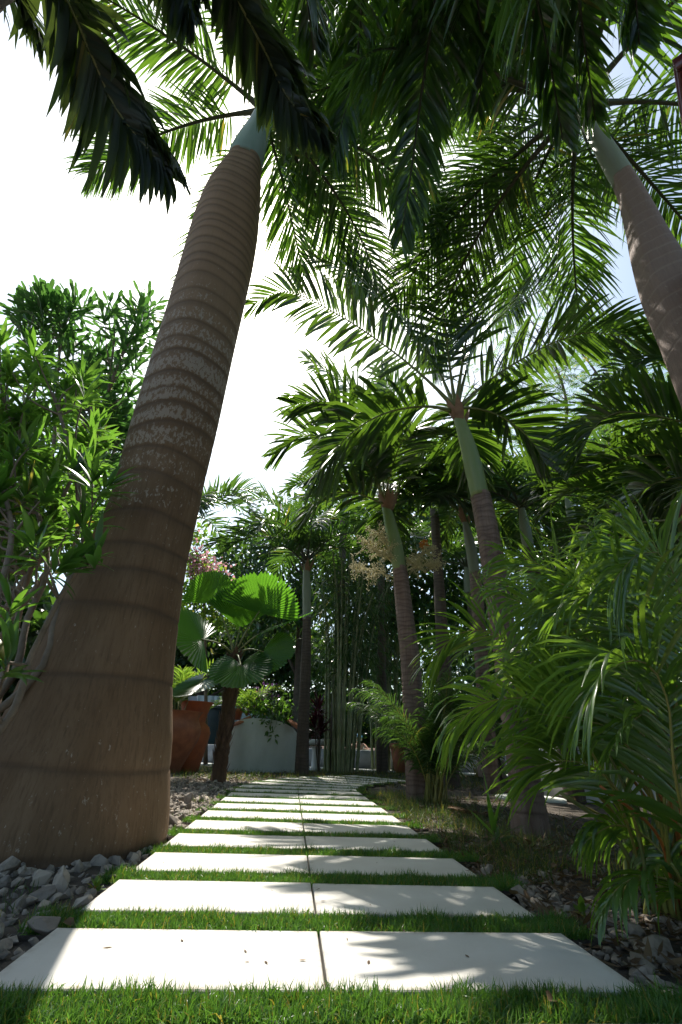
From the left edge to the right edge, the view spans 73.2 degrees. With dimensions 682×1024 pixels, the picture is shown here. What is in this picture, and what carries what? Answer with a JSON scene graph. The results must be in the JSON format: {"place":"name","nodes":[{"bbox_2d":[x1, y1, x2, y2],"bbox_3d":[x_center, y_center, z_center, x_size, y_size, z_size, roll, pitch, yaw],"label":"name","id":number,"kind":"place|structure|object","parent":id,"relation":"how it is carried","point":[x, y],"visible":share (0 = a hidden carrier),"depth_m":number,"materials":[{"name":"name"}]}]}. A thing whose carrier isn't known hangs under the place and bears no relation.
{"place":"outdoors","nodes":[
{"label":"outdoors","id":0,"kind":"place"},
{"bbox_2d":[197,695,258,721],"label":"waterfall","id":1,"kind":"structure","parent":0,"point":[201,698],"depth_m":16.09,"materials":[{"name":"liquid"}]},
{"bbox_2d":[0,765,681,991],"bbox_3d":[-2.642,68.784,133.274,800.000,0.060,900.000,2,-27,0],"label":"ground","id":2,"kind":"structure","parent":0,"point":[570,810],"depth_m":2.90,"materials":[{"name":"soil"}]},
{"bbox_2d":[0,564,55,716],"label":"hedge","id":3,"kind":"object","parent":2,"relation":"on","point":[40,614],"visible":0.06,"depth_m":6.00,"materials":[{"name":"green plant"}]},
{"bbox_2d":[0,385,123,583],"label":"leafy tree","id":4,"kind":"object","parent":2,"relation":"on","point":[68,546],"visible":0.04,"depth_m":9.77,"materials":[{"name":"green plant"}]},
{"bbox_2d":[0,317,141,734],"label":"leafy shrub","id":5,"kind":"object","parent":2,"relation":"on","point":[42,482],"visible":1,"depth_m":3.16,"materials":[{"name":"green plant"}]},
{"bbox_2d":[0,275,167,639],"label":"plumeria tree","id":6,"kind":"object","parent":2,"relation":"on","point":[42,297],"visible":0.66,"depth_m":6.67,"materials":[{"name":"green plant"}]},
{"bbox_2d":[85,875,104,892],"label":"weed","id":7,"kind":"object","parent":2,"relation":"on","point":[97,881],"visible":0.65,"depth_m":1.80,"materials":[{"name":"green plant"}]},
{"bbox_2d":[0,777,247,959],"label":"gravel","id":8,"kind":"structure","parent":2,"relation":"on","point":[57,888],"depth_m":1.91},
{"bbox_2d":[0,928,324,998],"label":"stepping slab","id":9,"kind":"structure","parent":2,"relation":"on","point":[204,958],"depth_m":1.22,"materials":[{"name":"concrete"}]},
{"bbox_2d":[0,0,337,215],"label":"adonidia palm","id":10,"kind":"object","parent":2,"relation":"on","point":[98,92],"visible":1,"depth_m":2.22,"materials":[{"name":"green plant"}]},
{"bbox_2d":[170,709,202,772],"bbox_3d":[-3.478,4.704,9.434,1.110,1.128,1.110,2,-27,0],"label":"terracotta urn","id":11,"kind":"object","parent":2,"relation":"on","point":[186,729],"visible":0.44,"depth_m":9.19,"materials":[{"name":"ceramic"}]},
{"bbox_2d":[79,880,314,917],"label":"stepping slab","id":12,"kind":"structure","parent":2,"relation":"on","point":[243,897],"depth_m":1.74,"materials":[{"name":"concrete"}]},
{"bbox_2d":[181,700,213,771],"bbox_3d":[-3.269,4.881,10.021,0.800,1.362,0.800,2,-27,0],"label":"terracotta urn","id":13,"kind":"object","parent":2,"relation":"on","point":[194,759],"visible":0.47,"depth_m":9.87,"materials":[{"name":"ceramic"}]},
{"bbox_2d":[172,659,213,709],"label":"potted palm","id":14,"kind":"object","parent":13,"relation":"in","point":[185,674],"visible":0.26,"depth_m":9.78,"materials":[{"name":"green plant"}]},
{"bbox_2d":[180,522,238,764],"bbox_3d":[-4.122,3.295,13.350,2.970,7.077,2.109,2,-27,0],"label":"bougainvillea","id":15,"kind":"object","parent":2,"relation":"on","point":[202,565],"visible":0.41,"depth_m":13.65,"materials":[{"name":"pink plant"}]},
{"bbox_2d":[208,705,220,744],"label":"fountain column","id":16,"kind":"structure","parent":2,"relation":"on","point":[213,718],"depth_m":14.84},
{"bbox_2d":[137,852,307,874],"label":"stepping slab","id":17,"kind":"structure","parent":2,"relation":"on","point":[258,862],"depth_m":2.26,"materials":[{"name":"concrete"}]},
{"bbox_2d":[197,470,270,554],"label":"adonidia palm","id":18,"kind":"object","parent":2,"relation":"on","point":[210,494],"visible":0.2,"depth_m":11.90,"materials":[{"name":"green plant"}]},
{"bbox_2d":[166,833,304,849],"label":"stepping slab","id":19,"kind":"structure","parent":2,"relation":"on","point":[190,839],"depth_m":2.77,"materials":[{"name":"concrete"}]},
{"bbox_2d":[173,570,313,782],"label":"fan palm","id":20,"kind":"object","parent":2,"relation":"on","point":[250,598],"visible":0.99,"depth_m":7.96,"materials":[{"name":"green plant"}]},
{"bbox_2d":[185,820,302,832],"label":"stepping slab","id":21,"kind":"structure","parent":2,"relation":"on","point":[236,825],"depth_m":3.27,"materials":[{"name":"concrete"}]},
{"bbox_2d":[201,810,301,820],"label":"stepping slab","id":22,"kind":"structure","parent":2,"relation":"on","point":[247,814],"depth_m":3.78,"materials":[{"name":"concrete"}]},
{"bbox_2d":[0,0,504,869],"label":"royal palm","id":23,"kind":"object","parent":2,"relation":"on","point":[86,736],"visible":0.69,"depth_m":3.43,"materials":[{"name":"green plant"}]},
{"bbox_2d":[173,603,333,704],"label":"leafy tree","id":24,"kind":"object","parent":2,"relation":"on","point":[213,649],"visible":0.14,"depth_m":18.23,"materials":[{"name":"green plant"}]},
{"bbox_2d":[214,803,300,811],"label":"stepping slab","id":25,"kind":"structure","parent":2,"relation":"on","point":[256,806],"depth_m":4.29,"materials":[{"name":"concrete"}]},
{"bbox_2d":[220,797,298,803],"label":"stepping slab","id":26,"kind":"structure","parent":2,"relation":"on","point":[269,800],"depth_m":4.79,"materials":[{"name":"concrete"}]},
{"bbox_2d":[227,718,296,772],"bbox_3d":[-1.872,5.362,10.558,1.774,1.092,0.836,2,-27,0],"label":"round planter","id":27,"kind":"object","parent":2,"relation":"on","point":[251,748],"visible":0.72,"depth_m":10.25,"materials":[{"name":"paint"}]},
{"bbox_2d":[209,684,283,715],"bbox_3d":[-2.298,4.488,11.040,1.927,0.775,1.794,2,-27,0],"label":"feathery plant","id":28,"kind":"object","parent":27,"relation":"in","point":[244,697],"visible":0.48,"depth_m":10.80,"materials":[{"name":"green plant"}]},
{"bbox_2d":[238,681,290,718],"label":"flowering plant","id":29,"kind":"object","parent":27,"relation":"in","point":[269,696],"visible":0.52,"depth_m":10.90,"materials":[{"name":"green plant"}]},
{"bbox_2d":[242,691,297,744],"bbox_3d":[-1.711,4.785,10.547,1.808,1.220,0.971,2,-27,0],"label":"trailing plant","id":30,"kind":"object","parent":27,"relation":"in","point":[267,713],"visible":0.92,"depth_m":10.48,"materials":[{"name":"green plant"}]},
{"bbox_2d":[228,792,297,798],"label":"stepping slab","id":31,"kind":"structure","parent":2,"relation":"on","point":[263,794],"depth_m":5.30,"materials":[{"name":"concrete"}]},
{"bbox_2d":[235,788,297,793],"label":"stepping slab","id":32,"kind":"structure","parent":2,"relation":"on","point":[267,790],"depth_m":5.81,"materials":[{"name":"concrete"}]},
{"bbox_2d":[238,785,298,789],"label":"stepping slab","id":33,"kind":"structure","parent":2,"relation":"on","point":[265,786],"depth_m":6.32,"materials":[{"name":"concrete"}]},
{"bbox_2d":[248,782,305,785],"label":"stepping slab","id":34,"kind":"structure","parent":2,"relation":"on","point":[278,784],"depth_m":6.88,"materials":[{"name":"concrete"}]},
{"bbox_2d":[200,441,386,775],"bbox_3d":[-0.931,1.744,11.620,4.546,8.561,4.448,-22,-36,39],"label":"adonidia palm","id":35,"kind":"object","parent":2,"relation":"on","point":[302,541],"visible":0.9,"depth_m":11.64,"materials":[{"name":"green plant"}]},
{"bbox_2d":[222,789,373,799],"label":"turf strip","id":36,"kind":"object","parent":2,"relation":"on","point":[303,793],"visible":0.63,"depth_m":5.58,"materials":[{"name":"plant"}]},
{"bbox_2d":[191,477,406,732],"bbox_3d":[-1.633,3.459,17.989,8.928,11.285,5.653,2,-27,0],"label":"leafy tree","id":37,"kind":"object","parent":2,"relation":"on","point":[240,568],"visible":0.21,"depth_m":17.07,"materials":[{"name":"green plant"}]},
{"bbox_2d":[216,794,384,804],"bbox_3d":[-0.451,3.166,5.070,1.876,0.077,0.230,4,-27,-4],"label":"turf strip","id":38,"kind":"object","parent":2,"relation":"on","point":[378,801],"visible":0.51,"depth_m":5.07,"materials":[{"name":"plant"}]},
{"bbox_2d":[231,785,369,795],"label":"turf strip","id":39,"kind":"object","parent":2,"relation":"on","point":[352,790],"visible":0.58,"depth_m":6.08,"materials":[{"name":"plant"}]},
{"bbox_2d":[238,782,364,791],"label":"turf strip","id":40,"kind":"object","parent":2,"relation":"on","point":[359,789],"visible":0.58,"depth_m":6.58,"materials":[{"name":"plant"}]},
{"bbox_2d":[196,806,410,818],"bbox_3d":[-0.310,2.656,4.064,1.957,0.078,0.234,4,-27,-4],"label":"turf strip","id":41,"kind":"object","parent":2,"relation":"on","point":[401,815],"visible":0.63,"depth_m":4.05,"materials":[{"name":"plant"}]},
{"bbox_2d":[209,799,397,810],"bbox_3d":[-0.374,2.912,4.568,1.895,0.078,0.228,4,-27,-4],"label":"turf strip","id":42,"kind":"object","parent":2,"relation":"on","point":[215,802],"visible":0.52,"depth_m":4.56,"materials":[{"name":"plant"}]},
{"bbox_2d":[181,812,427,831],"bbox_3d":[-0.264,2.396,3.556,1.903,0.080,0.242,4,-27,-4],"label":"turf strip","id":43,"kind":"object","parent":2,"relation":"on","point":[190,819],"visible":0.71,"depth_m":3.54,"materials":[{"name":"plant"}]},
{"bbox_2d":[166,825,445,846],"bbox_3d":[-0.229,2.139,3.051,1.865,0.080,0.236,4,-27,-4],"label":"turf strip","id":44,"kind":"object","parent":2,"relation":"on","point":[174,832],"visible":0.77,"depth_m":3.04,"materials":[{"name":"plant"}]},
{"bbox_2d":[10,900,602,949],"bbox_3d":[-0.072,1.366,1.529,1.917,0.080,0.241,4,-27,-4],"label":"turf strip","id":45,"kind":"object","parent":2,"relation":"on","point":[213,919],"visible":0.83,"depth_m":1.52,"materials":[{"name":"plant"}]},
{"bbox_2d":[250,779,367,789],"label":"turf strip","id":46,"kind":"object","parent":2,"relation":"on","point":[307,783],"visible":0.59,"depth_m":7.10,"materials":[{"name":"plant"}]},
{"bbox_2d":[96,863,528,897],"bbox_3d":[-0.102,1.627,2.041,1.927,0.080,0.241,4,-27,-4],"label":"turf strip","id":47,"kind":"object","parent":2,"relation":"on","point":[504,883],"visible":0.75,"depth_m":2.03,"materials":[{"name":"green grass"},{"name":"dark soil"}]},
{"bbox_2d":[141,841,485,867],"bbox_3d":[-0.159,1.883,2.546,1.928,0.080,0.242,4,-27,-4],"label":"turf strip","id":48,"kind":"object","parent":2,"relation":"on","point":[460,858],"visible":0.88,"depth_m":2.53,"materials":[{"name":"green grass"},{"name":"dark soil"}]},
{"bbox_2d":[309,739,323,770],"bbox_3d":[-0.525,6.362,12.014,1.050,0.730,0.620,5,-27,-5],"label":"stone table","id":49,"kind":"object","parent":2,"relation":"on","point":[314,760],"visible":0.41,"depth_m":11.88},
{"bbox_2d":[309,690,333,772],"bbox_3d":[-0.610,5.370,11.411,1.040,1.951,1.007,2,-27,0],"label":"cordyline","id":50,"kind":"object","parent":2,"relation":"on","point":[318,714],"visible":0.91,"depth_m":11.40,"materials":[{"name":"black plant"}]},
{"bbox_2d":[268,778,374,787],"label":"turf strip","id":51,"kind":"object","parent":2,"relation":"on","point":[372,785],"visible":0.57,"depth_m":7.54,"materials":[{"name":"plant"}]},
{"bbox_2d":[0,762,655,920],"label":"wild grass","id":52,"kind":"structure","parent":2,"relation":"on","point":[456,820],"depth_m":3.56,"materials":[{"name":"plant"}]},
{"bbox_2d":[299,787,356,791],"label":"stepping slab","id":53,"kind":"structure","parent":2,"relation":"on","point":[317,788],"depth_m":6.34,"materials":[{"name":"concrete"}]},
{"bbox_2d":[298,790,362,795],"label":"stepping slab","id":54,"kind":"structure","parent":2,"relation":"on","point":[321,792],"depth_m":5.85,"materials":[{"name":"concrete"}]},
{"bbox_2d":[303,784,357,788],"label":"stepping slab","id":55,"kind":"structure","parent":2,"relation":"on","point":[326,786],"depth_m":6.80,"materials":[{"name":"concrete"}]},
{"bbox_2d":[299,795,368,800],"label":"stepping slab","id":56,"kind":"structure","parent":2,"relation":"on","point":[340,797],"depth_m":5.36,"materials":[{"name":"concrete"}]},
{"bbox_2d":[276,462,394,769],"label":"adonidia palm","id":57,"kind":"object","parent":2,"relation":"on","point":[297,480],"visible":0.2,"depth_m":14.84,"materials":[{"name":"green plant"}]},
{"bbox_2d":[290,776,385,786],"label":"turf strip","id":58,"kind":"object","parent":2,"relation":"on","point":[380,785],"visible":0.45,"depth_m":7.91,"materials":[{"name":"plant"}]},
{"bbox_2d":[311,782,364,786],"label":"stepping slab","id":59,"kind":"structure","parent":2,"relation":"on","point":[341,784],"depth_m":7.25,"materials":[{"name":"concrete"}]},
{"bbox_2d":[300,799,376,806],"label":"stepping slab","id":60,"kind":"structure","parent":2,"relation":"on","point":[361,803],"depth_m":4.84,"materials":[{"name":"concrete"}]},
{"bbox_2d":[0,969,681,1023],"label":"turf strip","id":61,"kind":"object","parent":2,"relation":"on","point":[133,1004],"visible":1,"depth_m":1.03,"materials":[{"name":"grass"}]},
{"bbox_2d":[300,806,387,813],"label":"stepping slab","id":62,"kind":"structure","parent":2,"relation":"on","point":[340,809],"depth_m":4.35,"materials":[{"name":"concrete"}]},
{"bbox_2d":[321,780,373,784],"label":"stepping slab","id":63,"kind":"structure","parent":2,"relation":"on","point":[330,781],"depth_m":7.67,"materials":[{"name":"concrete"}]},
{"bbox_2d":[302,813,400,823],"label":"stepping slab","id":64,"kind":"structure","parent":2,"relation":"on","point":[344,817],"depth_m":3.84,"materials":[{"name":"concrete"}]},
{"bbox_2d":[291,535,412,773],"bbox_3d":[0.316,3.616,12.521,3.401,6.147,3.540,11,-28,-17],"label":"bamboo clump","id":65,"kind":"object","parent":2,"relation":"on","point":[340,749],"visible":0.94,"depth_m":12.24,"materials":[{"name":"green plant"}]},
{"bbox_2d":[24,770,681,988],"bbox_3d":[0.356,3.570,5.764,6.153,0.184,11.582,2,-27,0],"label":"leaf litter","id":66,"kind":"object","parent":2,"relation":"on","point":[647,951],"visible":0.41,"depth_m":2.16,"materials":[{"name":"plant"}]},
{"bbox_2d":[201,744,507,773],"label":"pool wall","id":67,"kind":"structure","parent":2,"relation":"on","point":[365,759],"depth_m":13.63,"materials":[{"name":"grey concrete"}]},
{"bbox_2d":[173,616,539,750],"bbox_3d":[2.724,7.403,19.048,22.580,6.246,2.022,2,-27,0],"label":"hedge","id":68,"kind":"object","parent":2,"relation":"on","point":[366,726],"visible":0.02,"depth_m":18.77,"materials":[{"name":"green plant"}]},
{"bbox_2d":[303,823,416,837],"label":"stepping slab","id":69,"kind":"structure","parent":2,"relation":"on","point":[380,829],"depth_m":3.33,"materials":[{"name":"concrete"}]},
{"bbox_2d":[173,689,553,747],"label":"garden wall","id":70,"kind":"structure","parent":2,"relation":"on","point":[368,736],"depth_m":19.23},
{"bbox_2d":[305,836,441,852],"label":"stepping slab","id":71,"kind":"structure","parent":2,"relation":"on","point":[324,842],"depth_m":2.82,"materials":[{"name":"concrete"}]},
{"bbox_2d":[317,505,431,773],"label":"adonidia palm","id":72,"kind":"object","parent":2,"relation":"on","point":[381,758],"visible":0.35,"depth_m":13.27,"materials":[{"name":"green plant"}]},
{"bbox_2d":[261,345,493,802],"bbox_3d":[0.640,0.152,7.545,3.521,7.788,4.000,-16,-32,32],"label":"adonidia palm","id":73,"kind":"object","parent":2,"relation":"on","point":[408,465],"visible":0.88,"depth_m":7.36,"materials":[{"name":"green plant"}]},
{"bbox_2d":[344,555,432,770],"bbox_3d":[1.308,4.467,14.344,3.190,6.357,3.109,15,-30,-24],"label":"bamboo clump","id":74,"kind":"object","parent":2,"relation":"on","point":[394,667],"visible":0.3,"depth_m":14.19,"materials":[{"name":"green plant"}]},
{"bbox_2d":[308,855,476,877],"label":"stepping slab","id":75,"kind":"structure","parent":2,"relation":"on","point":[434,866],"depth_m":2.32,"materials":[{"name":"concrete"}]},
{"bbox_2d":[389,743,404,772],"bbox_3d":[1.699,6.908,12.901,0.680,0.720,0.680,2,-27,0],"label":"terracotta urn","id":76,"kind":"object","parent":2,"relation":"on","point":[396,755],"visible":0.42,"depth_m":12.71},
{"bbox_2d":[312,883,533,918],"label":"stepping slab","id":77,"kind":"structure","parent":2,"relation":"on","point":[393,899],"depth_m":1.79,"materials":[{"name":"concrete"}]},
{"bbox_2d":[345,668,505,804],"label":"areca palm","id":78,"kind":"object","parent":2,"relation":"on","point":[421,758],"visible":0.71,"depth_m":5.58,"materials":[{"name":"green plant"}]},
{"bbox_2d":[176,770,681,997],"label":"pebbles","id":79,"kind":"object","parent":2,"relation":"on","point":[648,967],"visible":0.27,"depth_m":1.71,"materials":[{"name":"stone"}]},
{"bbox_2d":[331,470,542,667],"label":"leafy tree","id":80,"kind":"object","parent":2,"relation":"on","point":[427,584],"visible":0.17,"depth_m":15.41,"materials":[{"name":"green plant"}]},
{"bbox_2d":[365,416,510,787],"bbox_3d":[1.974,1.432,9.962,3.905,7.804,4.072,2,-27,0],"label":"adonidia palm","id":81,"kind":"object","parent":2,"relation":"on","point":[439,603],"visible":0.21,"depth_m":9.71,"materials":[{"name":"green plant"}]},
{"bbox_2d":[243,160,666,838],"bbox_3d":[1.368,-1.261,5.899,6.011,8.832,2.740,2,-27,0],"label":"adonidia palm","id":82,"kind":"object","parent":2,"relation":"on","point":[475,446],"visible":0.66,"depth_m":5.85,"materials":[{"name":"green plant"}]},
{"bbox_2d":[405,520,523,648],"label":"adonidia palm","id":83,"kind":"object","parent":2,"relation":"on","point":[454,551],"visible":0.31,"depth_m":13.83,"materials":[{"name":"green plant"}]},
{"bbox_2d":[368,441,562,793],"bbox_3d":[2.380,1.754,8.357,3.849,5.796,3.784,2,-27,0],"label":"adonidia palm","id":84,"kind":"object","parent":2,"relation":"on","point":[490,769],"visible":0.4,"depth_m":8.90,"materials":[{"name":"green plant"}]},
{"bbox_2d":[429,714,506,779],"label":"areca palm","id":85,"kind":"object","parent":2,"relation":"on","point":[473,764],"visible":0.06,"depth_m":11.91,"materials":[{"name":"green plant"}]},
{"bbox_2d":[448,806,488,816],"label":"fallen frond","id":86,"kind":"object","parent":2,"relation":"on","point":[461,809],"visible":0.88,"depth_m":4.18,"materials":[{"name":"brown plant"}]},
{"bbox_2d":[265,0,677,262],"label":"royal palm","id":87,"kind":"object","parent":2,"relation":"on","point":[557,57],"visible":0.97,"depth_m":4.00,"materials":[{"name":"green plant"}]},
{"bbox_2d":[270,0,681,407],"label":"royal palm","id":88,"kind":"object","parent":2,"relation":"on","point":[654,247],"visible":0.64,"depth_m":5.67,"materials":[{"name":"green plant"}]},
{"bbox_2d":[319,931,641,998],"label":"stepping slab","id":89,"kind":"structure","parent":2,"relation":"on","point":[408,960],"depth_m":1.28,"materials":[{"name":"concrete"}]},
{"bbox_2d":[477,759,506,777],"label":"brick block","id":90,"kind":"structure","parent":2,"relation":"on","point":[481,772],"depth_m":11.35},
{"bbox_2d":[470,769,524,844],"bbox_3d":[1.109,2.018,3.116,0.278,0.484,0.541,-22,-36,39],"label":"strap plant","id":91,"kind":"object","parent":2,"relation":"on","point":[493,819],"visible":0.81,"depth_m":3.05,"materials":[{"name":"green plant"}]},
{"bbox_2d":[412,439,641,802],"bbox_3d":[3.376,1.414,7.695,4.217,5.866,3.841,2,-27,0],"label":"adonidia palm","id":92,"kind":"object","parent":2,"relation":"on","point":[504,489],"visible":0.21,"depth_m":8.39,"materials":[{"name":"green plant"}]},
{"bbox_2d":[495,794,566,802],"bbox_3d":[2.599,3.958,6.305,0.920,0.080,0.920,2,-27,0],"label":"round stepping stone","id":93,"kind":"object","parent":2,"relation":"on","point":[557,800],"visible":0.2,"depth_m":6.12,"materials":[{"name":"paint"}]},
{"bbox_2d":[400,483,681,945],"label":"areca palm","id":94,"kind":"object","parent":2,"relation":"on","point":[588,661],"visible":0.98,"depth_m":1.88,"materials":[{"name":"green plant"}]},
{"bbox_2d":[467,646,641,779],"bbox_3d":[7.565,4.912,10.680,9.132,3.464,1.865,2,-27,0],"label":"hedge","id":95,"kind":"object","parent":2,"relation":"on","point":[498,719],"visible":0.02,"depth_m":10.50,"materials":[{"name":"green plant"}]},
{"bbox_2d":[497,426,623,743],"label":"adonidia palm","id":96,"kind":"object","parent":2,"relation":"on","point":[566,504],"visible":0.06,"depth_m":10.92,"materials":[{"name":"green plant"}]},
{"bbox_2d":[454,190,674,754],"bbox_3d":[6.491,-3.138,12.094,7.300,18.249,2.632,2,-27,0],"label":"feathery tree","id":97,"kind":"object","parent":2,"relation":"on","point":[566,398],"visible":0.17,"depth_m":12.20,"materials":[{"name":"green plant"}]},
{"bbox_2d":[573,895,592,920],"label":"weed","id":98,"kind":"object","parent":2,"relation":"on","point":[581,907],"visible":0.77,"depth_m":1.74,"materials":[{"name":"green plant"}]},
{"bbox_2d":[489,631,678,748],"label":"areca palm","id":99,"kind":"object","parent":2,"relation":"on","point":[493,696],"visible":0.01,"depth_m":5.28,"materials":[{"name":"green plant"}]},
{"bbox_2d":[494,393,681,630],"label":"leafy tree","id":100,"kind":"object","parent":2,"relation":"on","point":[539,525],"visible":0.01,"depth_m":12.54,"materials":[{"name":"green plant"}]},
{"bbox_2d":[503,505,681,749],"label":"adonidia palm","id":101,"kind":"object","parent":2,"relation":"on","point":[545,536],"visible":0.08,"depth_m":8.85,"materials":[{"name":"green plant"}]},
{"bbox_2d":[514,415,681,571],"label":"adonidia palm","id":102,"kind":"object","parent":2,"relation":"on","point":[536,489],"visible":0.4,"depth_m":6.04,"materials":[{"name":"green plant"}]},
{"bbox_2d":[539,315,681,545],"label":"adonidia palm","id":103,"kind":"object","parent":2,"relation":"on","point":[650,470],"visible":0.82,"depth_m":4.61,"materials":[{"name":"green plant"}]},
{"bbox_2d":[577,746,681,802],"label":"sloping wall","id":104,"kind":"structure","parent":2,"relation":"on","point":[600,801],"depth_m":6.50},
{"bbox_2d":[672,53,681,124],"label":"garden house","id":105,"kind":"structure","parent":2,"relation":"on","point":[677,64],"depth_m":2.40,"materials":[{"name":"red metal"}]},
{"bbox_2d":[0,0,681,696],"label":"sky","id":106,"kind":"structure","parent":0,"point":[48,231],"materials":[{"name":"white"}]},
{"bbox_2d":[200,762,507,776],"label":"pool path","id":107,"kind":"structure","parent":0,"point":[473,774],"depth_m":12.81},
{"bbox_2d":[539,748,561,795],"bbox_3d":[3.344,4.186,7.397,0.520,0.680,0.400,5,-27,-6],"label":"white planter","id":108,"kind":"object","parent":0,"point":[553,791],"visible":0.07,"depth_m":7.11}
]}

